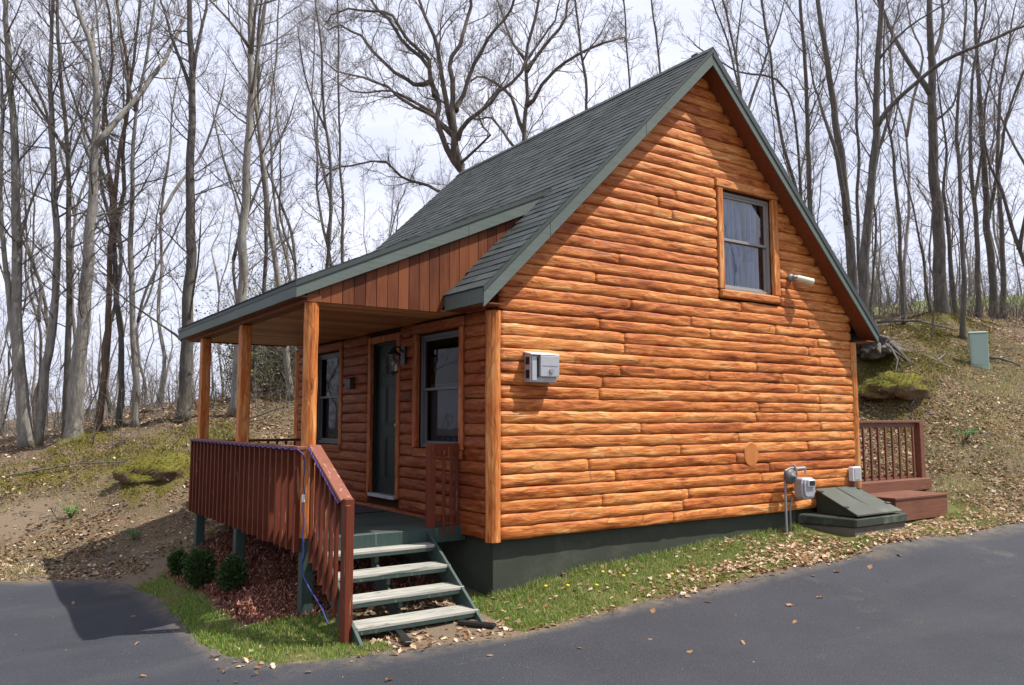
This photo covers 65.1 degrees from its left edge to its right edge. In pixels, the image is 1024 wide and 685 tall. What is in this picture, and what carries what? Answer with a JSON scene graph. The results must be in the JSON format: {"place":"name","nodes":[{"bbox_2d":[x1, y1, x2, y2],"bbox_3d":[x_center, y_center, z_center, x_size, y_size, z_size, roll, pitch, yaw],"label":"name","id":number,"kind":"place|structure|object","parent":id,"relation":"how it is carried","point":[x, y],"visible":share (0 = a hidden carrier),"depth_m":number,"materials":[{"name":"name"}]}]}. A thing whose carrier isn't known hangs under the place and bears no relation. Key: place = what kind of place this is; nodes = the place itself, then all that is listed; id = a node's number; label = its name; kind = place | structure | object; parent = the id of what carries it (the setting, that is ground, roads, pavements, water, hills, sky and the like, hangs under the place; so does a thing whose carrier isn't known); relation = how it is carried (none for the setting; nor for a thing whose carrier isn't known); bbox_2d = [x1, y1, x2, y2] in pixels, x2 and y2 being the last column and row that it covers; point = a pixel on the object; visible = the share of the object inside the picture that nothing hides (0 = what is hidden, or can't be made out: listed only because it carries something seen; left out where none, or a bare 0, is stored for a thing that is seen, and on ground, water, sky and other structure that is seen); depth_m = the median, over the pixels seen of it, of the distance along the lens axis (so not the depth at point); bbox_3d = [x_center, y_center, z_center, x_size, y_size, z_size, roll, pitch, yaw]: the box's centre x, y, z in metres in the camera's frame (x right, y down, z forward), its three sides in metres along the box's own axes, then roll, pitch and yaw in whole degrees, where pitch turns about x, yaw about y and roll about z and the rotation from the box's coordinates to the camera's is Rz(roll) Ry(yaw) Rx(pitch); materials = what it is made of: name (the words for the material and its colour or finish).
{"place":"outdoors","nodes":[
{"label":"outdoors","id":0,"kind":"place"},
{"bbox_2d":[0,521,1023,684],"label":"driveway","id":1,"kind":"structure","parent":0,"point":[970,631],"depth_m":7.79,"materials":[{"name":"grey asphalt"}]},
{"bbox_2d":[9,523,1010,681],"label":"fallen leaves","id":2,"kind":"object","parent":1,"relation":"on","point":[434,640],"visible":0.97,"depth_m":8.50,"materials":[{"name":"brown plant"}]},
{"bbox_2d":[0,295,1023,663],"bbox_3d":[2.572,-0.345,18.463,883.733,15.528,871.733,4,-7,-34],"label":"ground","id":3,"kind":"structure","parent":0,"point":[144,521],"depth_m":14.26,"materials":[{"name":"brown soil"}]},
{"bbox_2d":[0,178,42,436],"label":"slim tree","id":4,"kind":"object","parent":3,"relation":"on","point":[3,310],"visible":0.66,"depth_m":24.13,"materials":[{"name":"grey plant"}]},
{"bbox_2d":[0,189,47,434],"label":"slim tree","id":5,"kind":"object","parent":3,"relation":"on","point":[9,371],"visible":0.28,"depth_m":35.99,"materials":[{"name":"grey plant"}]},
{"bbox_2d":[1,35,62,413],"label":"slim tree","id":6,"kind":"object","parent":3,"relation":"on","point":[40,339],"visible":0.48,"depth_m":29.07,"materials":[{"name":"brown plant"}]},
{"bbox_2d":[3,41,63,429],"bbox_3d":[-19.516,-3.798,30.785,4.742,16.931,3.596,-1,-6,7],"label":"slim tree","id":7,"kind":"object","parent":3,"relation":"on","point":[33,283],"visible":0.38,"depth_m":30.84,"materials":[{"name":"grey plant"}]},
{"bbox_2d":[0,2,77,215],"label":"slim tree","id":8,"kind":"object","parent":3,"relation":"on","point":[21,54],"visible":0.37,"depth_m":22.33,"materials":[{"name":"grey plant"}]},
{"bbox_2d":[0,0,87,447],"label":"tree","id":9,"kind":"object","parent":3,"relation":"on","point":[14,301],"visible":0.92,"depth_m":17.02,"materials":[{"name":"brown plant"}]},
{"bbox_2d":[0,0,145,437],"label":"tree","id":10,"kind":"object","parent":3,"relation":"on","point":[68,336],"visible":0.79,"depth_m":17.12,"materials":[{"name":"grey plant"}]},
{"bbox_2d":[0,0,152,446],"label":"tree","id":11,"kind":"object","parent":3,"relation":"on","point":[42,411],"visible":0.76,"depth_m":17.14,"materials":[{"name":"grey plant"}]},
{"bbox_2d":[8,0,145,419],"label":"slim tree","id":12,"kind":"object","parent":3,"relation":"on","point":[120,267],"visible":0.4,"depth_m":19.64,"materials":[{"name":"brown plant"}]},
{"bbox_2d":[46,0,158,341],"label":"slim tree","id":13,"kind":"object","parent":3,"relation":"on","point":[75,219],"visible":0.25,"depth_m":22.17,"materials":[{"name":"grey plant"}]},
{"bbox_2d":[83,162,145,417],"bbox_3d":[-14.431,-1.545,28.620,2.502,11.270,3.106,3,-6,-26],"label":"slim tree","id":14,"kind":"object","parent":3,"relation":"on","point":[111,325],"visible":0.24,"depth_m":28.36,"materials":[{"name":"grey plant"}]},
{"bbox_2d":[63,0,166,428],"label":"tree","id":15,"kind":"object","parent":3,"relation":"on","point":[119,410],"visible":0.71,"depth_m":17.84,"materials":[{"name":"grey plant"}]},
{"bbox_2d":[24,0,217,438],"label":"tree","id":16,"kind":"object","parent":3,"relation":"on","point":[74,422],"visible":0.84,"depth_m":16.85,"materials":[{"name":"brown plant"}]},
{"bbox_2d":[48,0,193,431],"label":"tree","id":17,"kind":"object","parent":3,"relation":"on","point":[107,341],"visible":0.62,"depth_m":17.77,"materials":[{"name":"grey plant"}]},
{"bbox_2d":[95,200,152,408],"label":"slim tree","id":18,"kind":"object","parent":3,"relation":"on","point":[126,288],"visible":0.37,"depth_m":40.23,"materials":[{"name":"grey plant"}]},
{"bbox_2d":[55,0,221,427],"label":"tree","id":19,"kind":"object","parent":3,"relation":"on","point":[134,353],"visible":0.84,"depth_m":17.74,"materials":[{"name":"grey plant"}]},
{"bbox_2d":[0,392,293,579],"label":"fallen twigs","id":20,"kind":"object","parent":3,"relation":"on","point":[155,423],"visible":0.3,"depth_m":14.05,"materials":[{"name":"brown wood"}]},
{"bbox_2d":[0,344,294,450],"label":"undergrowth","id":21,"kind":"object","parent":3,"relation":"on","point":[222,395],"visible":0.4,"depth_m":19.47,"materials":[{"name":"brown plant"}]},
{"bbox_2d":[107,451,189,483],"bbox_3d":[-6.663,2.440,15.317,1.953,0.763,1.450,4,-7,-34],"label":"mossy hump","id":22,"kind":"object","parent":3,"relation":"on","point":[171,466],"visible":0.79,"depth_m":14.91,"materials":[{"name":"plant"}]},
{"bbox_2d":[51,0,286,423],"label":"tree","id":23,"kind":"object","parent":3,"relation":"on","point":[186,352],"visible":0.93,"depth_m":17.92,"materials":[{"name":"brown plant"}]},
{"bbox_2d":[0,254,354,435],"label":"distant wood","id":24,"kind":"object","parent":3,"relation":"on","point":[97,370],"visible":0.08,"depth_m":46.57,"materials":[{"name":"grey plant"}]},
{"bbox_2d":[135,204,221,408],"bbox_3d":[-15.919,-0.960,37.798,3.659,11.472,2.318,5,-7,-42],"label":"slim tree","id":25,"kind":"object","parent":3,"relation":"on","point":[152,308],"visible":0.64,"depth_m":37.14,"materials":[{"name":"grey plant"}]},
{"bbox_2d":[124,67,240,407],"bbox_3d":[-14.339,-3.953,35.052,4.815,17.191,3.651,0,-6,-4],"label":"slim tree","id":26,"kind":"object","parent":3,"relation":"on","point":[142,307],"visible":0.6,"depth_m":34.75,"materials":[{"name":"grey plant"}]},
{"bbox_2d":[131,0,275,407],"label":"slim tree","id":27,"kind":"object","parent":3,"relation":"on","point":[165,207],"visible":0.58,"depth_m":24.80,"materials":[{"name":"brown plant"}]},
{"bbox_2d":[205,117,256,393],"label":"slim tree","id":28,"kind":"object","parent":3,"relation":"on","point":[219,287],"visible":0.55,"depth_m":39.13,"materials":[{"name":"grey plant"}]},
{"bbox_2d":[163,0,321,415],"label":"tree","id":29,"kind":"object","parent":3,"relation":"on","point":[243,260],"visible":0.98,"depth_m":18.19,"materials":[{"name":"grey plant"}]},
{"bbox_2d":[209,0,315,400],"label":"tree","id":30,"kind":"object","parent":3,"relation":"on","point":[286,352],"visible":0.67,"depth_m":19.45,"materials":[{"name":"grey plant"}]},
{"bbox_2d":[219,4,309,284],"bbox_3d":[-7.003,-4.273,21.912,3.343,11.934,2.535,-3,-6,27],"label":"slim tree","id":31,"kind":"object","parent":3,"relation":"on","point":[293,249],"visible":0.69,"depth_m":21.69,"materials":[{"name":"grey plant"}]},
{"bbox_2d":[227,0,309,393],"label":"tree","id":32,"kind":"object","parent":3,"relation":"on","point":[265,270],"visible":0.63,"depth_m":19.97,"materials":[{"name":"grey plant"}]},
{"bbox_2d":[150,214,391,398],"bbox_3d":[-6.572,-0.828,23.582,10.360,5.834,9.431,-2,-6,19],"label":"thicket","id":33,"kind":"object","parent":3,"relation":"on","point":[273,352],"visible":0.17,"depth_m":21.27,"materials":[{"name":"brown plant"}]},
{"bbox_2d":[230,0,312,284],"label":"tree","id":34,"kind":"object","parent":3,"relation":"on","point":[274,197],"visible":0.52,"depth_m":22.97,"materials":[{"name":"grey plant"}]},
{"bbox_2d":[214,0,350,304],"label":"slim tree","id":35,"kind":"object","parent":3,"relation":"on","point":[236,247],"visible":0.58,"depth_m":24.82,"materials":[{"name":"grey plant"}]},
{"bbox_2d":[161,526,441,624],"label":"bark mulch","id":36,"kind":"object","parent":3,"relation":"on","point":[270,612],"visible":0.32,"depth_m":9.73,"materials":[{"name":"brown wood"}]},
{"bbox_2d":[166,548,188,575],"bbox_3d":[-4.521,2.994,10.924,0.370,0.394,0.337,4,-7,-34],"label":"shrub","id":37,"kind":"object","parent":36,"relation":"on","point":[173,559],"visible":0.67,"depth_m":10.84,"materials":[{"name":"green plant"}]},
{"bbox_2d":[178,546,217,589],"bbox_3d":[-3.999,2.877,10.231,0.503,0.551,0.494,4,-7,-34],"label":"shrub","id":38,"kind":"object","parent":36,"relation":"on","point":[198,560],"visible":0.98,"depth_m":10.16,"materials":[{"name":"green plant"}]},
{"bbox_2d":[212,553,250,591],"bbox_3d":[-3.394,2.788,9.707,0.416,0.480,0.413,-4,-7,34],"label":"shrub","id":39,"kind":"object","parent":36,"relation":"on","point":[232,574],"visible":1,"depth_m":9.66,"materials":[{"name":"green plant"}]},
{"bbox_2d":[268,0,364,270],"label":"slim tree","id":40,"kind":"object","parent":3,"relation":"on","point":[317,175],"visible":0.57,"depth_m":25.77,"materials":[{"name":"grey plant"}]},
{"bbox_2d":[274,0,371,267],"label":"tree","id":41,"kind":"object","parent":3,"relation":"on","point":[329,241],"visible":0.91,"depth_m":20.97,"materials":[{"name":"grey plant"}]},
{"bbox_2d":[300,0,369,264],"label":"tree","id":42,"kind":"object","parent":3,"relation":"on","point":[342,224],"visible":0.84,"depth_m":21.47,"materials":[{"name":"grey plant"}]},
{"bbox_2d":[209,598,522,681],"bbox_3d":[-1.369,2.817,7.751,2.803,0.247,1.526,4,-7,-34],"label":"leaf drift","id":43,"kind":"object","parent":3,"relation":"on","point":[412,645],"visible":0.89,"depth_m":7.46,"materials":[{"name":"brown plant"}]},
{"bbox_2d":[356,139,424,252],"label":"slim tree","id":44,"kind":"object","parent":3,"relation":"on","point":[387,193],"visible":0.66,"depth_m":41.75,"materials":[{"name":"grey plant"}]},
{"bbox_2d":[372,112,414,245],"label":"slim tree","id":45,"kind":"object","parent":3,"relation":"on","point":[392,225],"visible":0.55,"depth_m":38.22,"materials":[{"name":"grey plant"}]},
{"bbox_2d":[272,0,598,221],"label":"oak tree","id":46,"kind":"object","parent":3,"relation":"on","point":[453,153],"visible":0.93,"depth_m":24.68,"materials":[{"name":"brown plant"}]},
{"bbox_2d":[457,619,495,627],"bbox_3d":[-0.354,2.815,8.032,0.397,0.035,0.075,-2,-6,22],"label":"board scrap","id":47,"kind":"object","parent":3,"relation":"on","point":[476,623],"visible":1,"depth_m":8.01,"materials":[{"name":"black wood"}]},
{"bbox_2d":[0,311,1002,558],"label":"moss","id":48,"kind":"object","parent":3,"relation":"on","point":[926,332],"visible":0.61,"depth_m":17.19,"materials":[{"name":"green plant"}]},
{"bbox_2d":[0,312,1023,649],"bbox_3d":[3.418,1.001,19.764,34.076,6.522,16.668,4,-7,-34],"label":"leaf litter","id":49,"kind":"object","parent":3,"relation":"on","point":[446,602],"visible":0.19,"depth_m":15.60,"materials":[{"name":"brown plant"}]},
{"bbox_2d":[177,47,879,647],"bbox_3d":[0.214,-0.095,13.198,9.505,7.824,7.332,4,-7,-34],"label":"log cabin","id":50,"kind":"object","parent":3,"relation":"on","point":[635,255],"visible":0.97,"depth_m":10.52,"materials":[{"name":"orange wood"}]},
{"bbox_2d":[190,439,303,460],"bbox_3d":[-3.556,1.356,10.338,0.105,0.139,4.767,4,-7,-34],"label":"rope light","id":51,"kind":"object","parent":50,"relation":"attached to","point":[262,446],"visible":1,"depth_m":9.68,"materials":[{"name":"plastic"}]},
{"bbox_2d":[302,457,327,622],"bbox_3d":[-1.980,1.959,8.080,0.030,1.568,0.656,4,-7,-38],"label":"power cord","id":52,"kind":"object","parent":50,"relation":"hanging from","point":[303,545],"visible":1,"depth_m":8.29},
{"bbox_2d":[316,341,344,452],"bbox_3d":[-2.986,0.910,13.208,0.190,1.761,1.340,4,-7,-34],"label":"window","id":53,"kind":"structure","parent":50,"relation":"in","point":[329,422],"depth_m":13.27,"materials":[{"name":"brown glass"}]},
{"bbox_2d":[366,332,402,499],"bbox_3d":[-1.780,1.041,11.419,0.195,2.295,1.040,4,-7,-34],"label":"door","id":54,"kind":"structure","parent":50,"relation":"in","point":[385,477],"depth_m":11.54,"materials":[{"name":"green metal"}]},
{"bbox_2d":[386,346,406,375],"bbox_3d":[-1.566,0.243,10.803,0.270,0.408,0.210,4,-7,-34],"label":"wall lantern","id":55,"kind":"object","parent":50,"relation":"attached to","point":[393,352],"depth_m":10.78,"materials":[{"name":"black metal"}]},
{"bbox_2d":[412,315,466,460],"bbox_3d":[-0.886,0.592,10.153,0.190,1.741,1.340,4,-7,-34],"label":"window","id":56,"kind":"structure","parent":50,"relation":"in","point":[442,354],"depth_m":10.29,"materials":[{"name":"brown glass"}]},
{"bbox_2d":[523,351,559,382],"bbox_3d":[0.349,0.287,9.405,0.415,0.365,0.183,4,-7,-34],"label":"electric meter box","id":57,"kind":"object","parent":50,"relation":"attached to","point":[541,367],"visible":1,"depth_m":9.34,"materials":[{"name":"metal"}]},
{"bbox_2d":[714,178,780,304],"bbox_3d":[3.319,-1.443,12.115,1.500,1.850,0.690,4,-7,-34],"label":"window","id":58,"kind":"structure","parent":50,"relation":"in","point":[737,258],"depth_m":12.03,"materials":[{"name":"brown glass"}]},
{"bbox_2d":[784,463,814,534],"bbox_3d":[4.199,2.356,11.784,0.565,1.163,0.320,4,-7,-34],"label":"gas meter","id":59,"kind":"object","parent":50,"relation":"attached to","point":[804,488],"visible":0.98,"depth_m":11.74,"materials":[{"name":"white metal"}]},
{"bbox_2d":[418,0,661,150],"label":"oak tree","id":60,"kind":"object","parent":3,"relation":"on","point":[528,102],"visible":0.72,"depth_m":26.98,"materials":[{"name":"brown plant"}]},
{"bbox_2d":[133,469,1011,663],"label":"grass","id":61,"kind":"structure","parent":3,"relation":"on","point":[217,631],"depth_m":8.89,"materials":[{"name":"green plant"}]},
{"bbox_2d":[542,0,632,114],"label":"tree","id":62,"kind":"object","parent":3,"relation":"on","point":[584,73],"visible":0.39,"depth_m":27.94,"materials":[{"name":"grey plant"}]},
{"bbox_2d":[601,0,653,92],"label":"tree","id":63,"kind":"object","parent":3,"relation":"on","point":[627,61],"visible":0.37,"depth_m":28.99,"materials":[{"name":"grey plant"}]},
{"bbox_2d":[642,0,673,77],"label":"tree","id":64,"kind":"object","parent":3,"relation":"on","point":[656,42],"visible":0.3,"depth_m":27.96,"materials":[{"name":"grey plant"}]},
{"bbox_2d":[697,0,766,135],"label":"tree","id":65,"kind":"object","parent":3,"relation":"on","point":[728,23],"visible":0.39,"depth_m":26.80,"materials":[{"name":"grey plant"}]},
{"bbox_2d":[473,488,1023,625],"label":"leaf drift","id":66,"kind":"object","parent":3,"relation":"on","point":[896,537],"visible":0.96,"depth_m":10.92,"materials":[{"name":"brown plant"}]},
{"bbox_2d":[666,0,833,198],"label":"tree","id":67,"kind":"object","parent":3,"relation":"on","point":[780,131],"visible":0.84,"depth_m":24.05,"materials":[{"name":"grey plant"}]},
{"bbox_2d":[706,0,793,145],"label":"slim tree","id":68,"kind":"object","parent":3,"relation":"on","point":[758,79],"visible":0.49,"depth_m":23.19,"materials":[{"name":"grey plant"}]},
{"bbox_2d":[744,1,802,170],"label":"slim tree","id":69,"kind":"object","parent":3,"relation":"on","point":[769,85],"visible":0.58,"depth_m":23.68,"materials":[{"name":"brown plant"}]},
{"bbox_2d":[759,105,825,205],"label":"slim tree","id":70,"kind":"object","parent":3,"relation":"on","point":[789,145],"visible":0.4,"depth_m":46.22,"materials":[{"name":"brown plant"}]},
{"bbox_2d":[775,0,865,200],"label":"slim tree","id":71,"kind":"object","parent":3,"relation":"on","point":[803,164],"visible":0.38,"depth_m":34.88,"materials":[{"name":"grey plant"}]},
{"bbox_2d":[767,0,876,222],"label":"tree","id":72,"kind":"object","parent":3,"relation":"on","point":[809,188],"visible":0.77,"depth_m":22.93,"materials":[{"name":"grey plant"}]},
{"bbox_2d":[783,0,883,291],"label":"tree","id":73,"kind":"object","parent":3,"relation":"on","point":[837,141],"visible":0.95,"depth_m":21.90,"materials":[{"name":"grey plant"}]},
{"bbox_2d":[797,486,907,536],"bbox_3d":[5.180,2.675,12.198,1.575,0.905,0.845,4,-7,-34],"label":"cellar hatch","id":74,"kind":"object","parent":3,"relation":"on","point":[851,511],"visible":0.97,"depth_m":11.98,"materials":[{"name":"metal"}]},
{"bbox_2d":[837,0,895,289],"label":"tree","id":75,"kind":"object","parent":3,"relation":"on","point":[858,224],"visible":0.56,"depth_m":23.97,"materials":[{"name":"grey plant"}]},
{"bbox_2d":[823,0,921,313],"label":"slim tree","id":76,"kind":"object","parent":3,"relation":"on","point":[881,140],"visible":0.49,"depth_m":28.00,"materials":[{"name":"grey plant"}]},
{"bbox_2d":[850,0,922,324],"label":"tree","id":77,"kind":"object","parent":3,"relation":"on","point":[900,261],"visible":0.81,"depth_m":22.96,"materials":[{"name":"grey plant"}]},
{"bbox_2d":[856,335,921,371],"bbox_3d":[8.888,0.421,19.125,2.766,1.394,1.596,4,-7,-34],"label":"uprooted stump","id":78,"kind":"object","parent":3,"relation":"on","point":[884,346],"visible":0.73,"depth_m":19.01,"materials":[{"name":"grey wood"}]},
{"bbox_2d":[857,0,924,311],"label":"slim tree","id":79,"kind":"object","parent":3,"relation":"on","point":[908,160],"visible":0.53,"depth_m":32.76,"materials":[{"name":"grey plant"}]},
{"bbox_2d":[849,51,932,311],"bbox_3d":[12.328,-4.871,25.599,2.216,8.351,2.095,4,-7,-34],"label":"tree","id":80,"kind":"object","parent":3,"relation":"on","point":[924,264],"visible":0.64,"depth_m":25.47,"materials":[{"name":"brown plant"}]},
{"bbox_2d":[858,370,935,399],"bbox_3d":[8.716,1.010,18.176,1.506,0.833,2.006,-5,-7,39],"label":"mossy hump","id":81,"kind":"object","parent":3,"relation":"on","point":[900,385],"visible":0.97,"depth_m":17.67,"materials":[{"name":"green plant"}]},
{"bbox_2d":[859,420,947,520],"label":"deck","id":82,"kind":"structure","parent":3,"relation":"on","point":[910,497],"depth_m":13.96,"materials":[{"name":"brown wood"}]},
{"bbox_2d":[824,187,1023,306],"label":"distant wood","id":83,"kind":"object","parent":3,"relation":"on","point":[928,280],"visible":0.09,"depth_m":67.14,"materials":[{"name":"grey plant"}]},
{"bbox_2d":[826,0,1023,308],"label":"tree","id":84,"kind":"object","parent":3,"relation":"on","point":[867,229],"visible":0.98,"depth_m":20.91,"materials":[{"name":"brown plant"}]},
{"bbox_2d":[832,222,1023,328],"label":"undergrowth","id":85,"kind":"object","parent":3,"relation":"on","point":[969,308],"visible":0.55,"depth_m":26.65,"materials":[{"name":"brown plant"}]},
{"bbox_2d":[886,99,969,302],"bbox_3d":[20.663,-6.871,39.408,3.493,10.954,2.214,0,-6,-5],"label":"slim tree","id":86,"kind":"object","parent":3,"relation":"on","point":[948,195],"visible":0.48,"depth_m":39.45,"materials":[{"name":"brown plant"}]},
{"bbox_2d":[858,0,1005,313],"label":"tree","id":87,"kind":"object","parent":3,"relation":"on","point":[939,261],"visible":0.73,"depth_m":24.20,"materials":[{"name":"brown plant"}]},
{"bbox_2d":[873,0,993,313],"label":"tree","id":88,"kind":"object","parent":3,"relation":"on","point":[950,260],"visible":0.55,"depth_m":24.87,"materials":[{"name":"brown plant"}]},
{"bbox_2d":[899,69,969,337],"bbox_3d":[11.257,-3.776,21.725,2.138,7.756,1.722,0,-6,-1],"label":"slim tree","id":89,"kind":"object","parent":3,"relation":"on","point":[932,213],"visible":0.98,"depth_m":21.69,"materials":[{"name":"brown plant"}]},
{"bbox_2d":[905,1,971,312],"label":"slim tree","id":90,"kind":"object","parent":3,"relation":"on","point":[952,226],"visible":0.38,"depth_m":28.49,"materials":[{"name":"brown plant"}]},
{"bbox_2d":[858,314,1023,511],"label":"fallen leaves","id":91,"kind":"object","parent":3,"relation":"on","point":[987,432],"depth_m":18.01,"materials":[{"name":"brown plant"}]},
{"bbox_2d":[923,0,1003,339],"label":"tree","id":92,"kind":"object","parent":3,"relation":"on","point":[962,326],"visible":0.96,"depth_m":22.36,"materials":[{"name":"brown plant"}]},
{"bbox_2d":[967,331,989,369],"bbox_3d":[12.047,0.216,20.718,0.430,1.039,0.405,-2,-6,23],"label":"utility box","id":93,"kind":"object","parent":3,"relation":"on","point":[978,349],"visible":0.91,"depth_m":20.56,"materials":[{"name":"metal"}]},
{"bbox_2d":[936,1,1023,266],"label":"tree","id":94,"kind":"object","parent":3,"relation":"on","point":[1019,244],"visible":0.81,"depth_m":25.75,"materials":[{"name":"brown plant"}]},
{"bbox_2d":[939,0,1023,317],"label":"tree","id":95,"kind":"object","parent":3,"relation":"on","point":[977,242],"visible":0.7,"depth_m":25.95,"materials":[{"name":"brown plant"}]},
{"bbox_2d":[949,0,1023,189],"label":"slim tree","id":96,"kind":"object","parent":3,"relation":"on","point":[1014,145],"visible":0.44,"depth_m":33.48,"materials":[{"name":"brown plant"}]},
{"bbox_2d":[954,0,1023,319],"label":"tree","id":97,"kind":"object","parent":3,"relation":"on","point":[987,211],"visible":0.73,"depth_m":26.41,"materials":[{"name":"brown plant"}]},
{"bbox_2d":[958,0,1023,318],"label":"tree","id":98,"kind":"object","parent":3,"relation":"on","point":[1001,234],"visible":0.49,"depth_m":27.13,"materials":[{"name":"brown plant"}]},
{"bbox_2d":[965,1,1023,277],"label":"slim tree","id":99,"kind":"object","parent":3,"relation":"on","point":[994,217],"visible":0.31,"depth_m":34.79,"materials":[{"name":"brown plant"}]},
{"bbox_2d":[0,0,1023,419],"label":"sky","id":100,"kind":"structure","parent":0,"point":[381,126],"materials":[{"name":"white"}]},
{"bbox_2d":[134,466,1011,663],"bbox_3d":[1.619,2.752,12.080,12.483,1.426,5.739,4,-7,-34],"label":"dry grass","id":101,"kind":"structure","parent":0,"point":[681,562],"depth_m":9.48,"materials":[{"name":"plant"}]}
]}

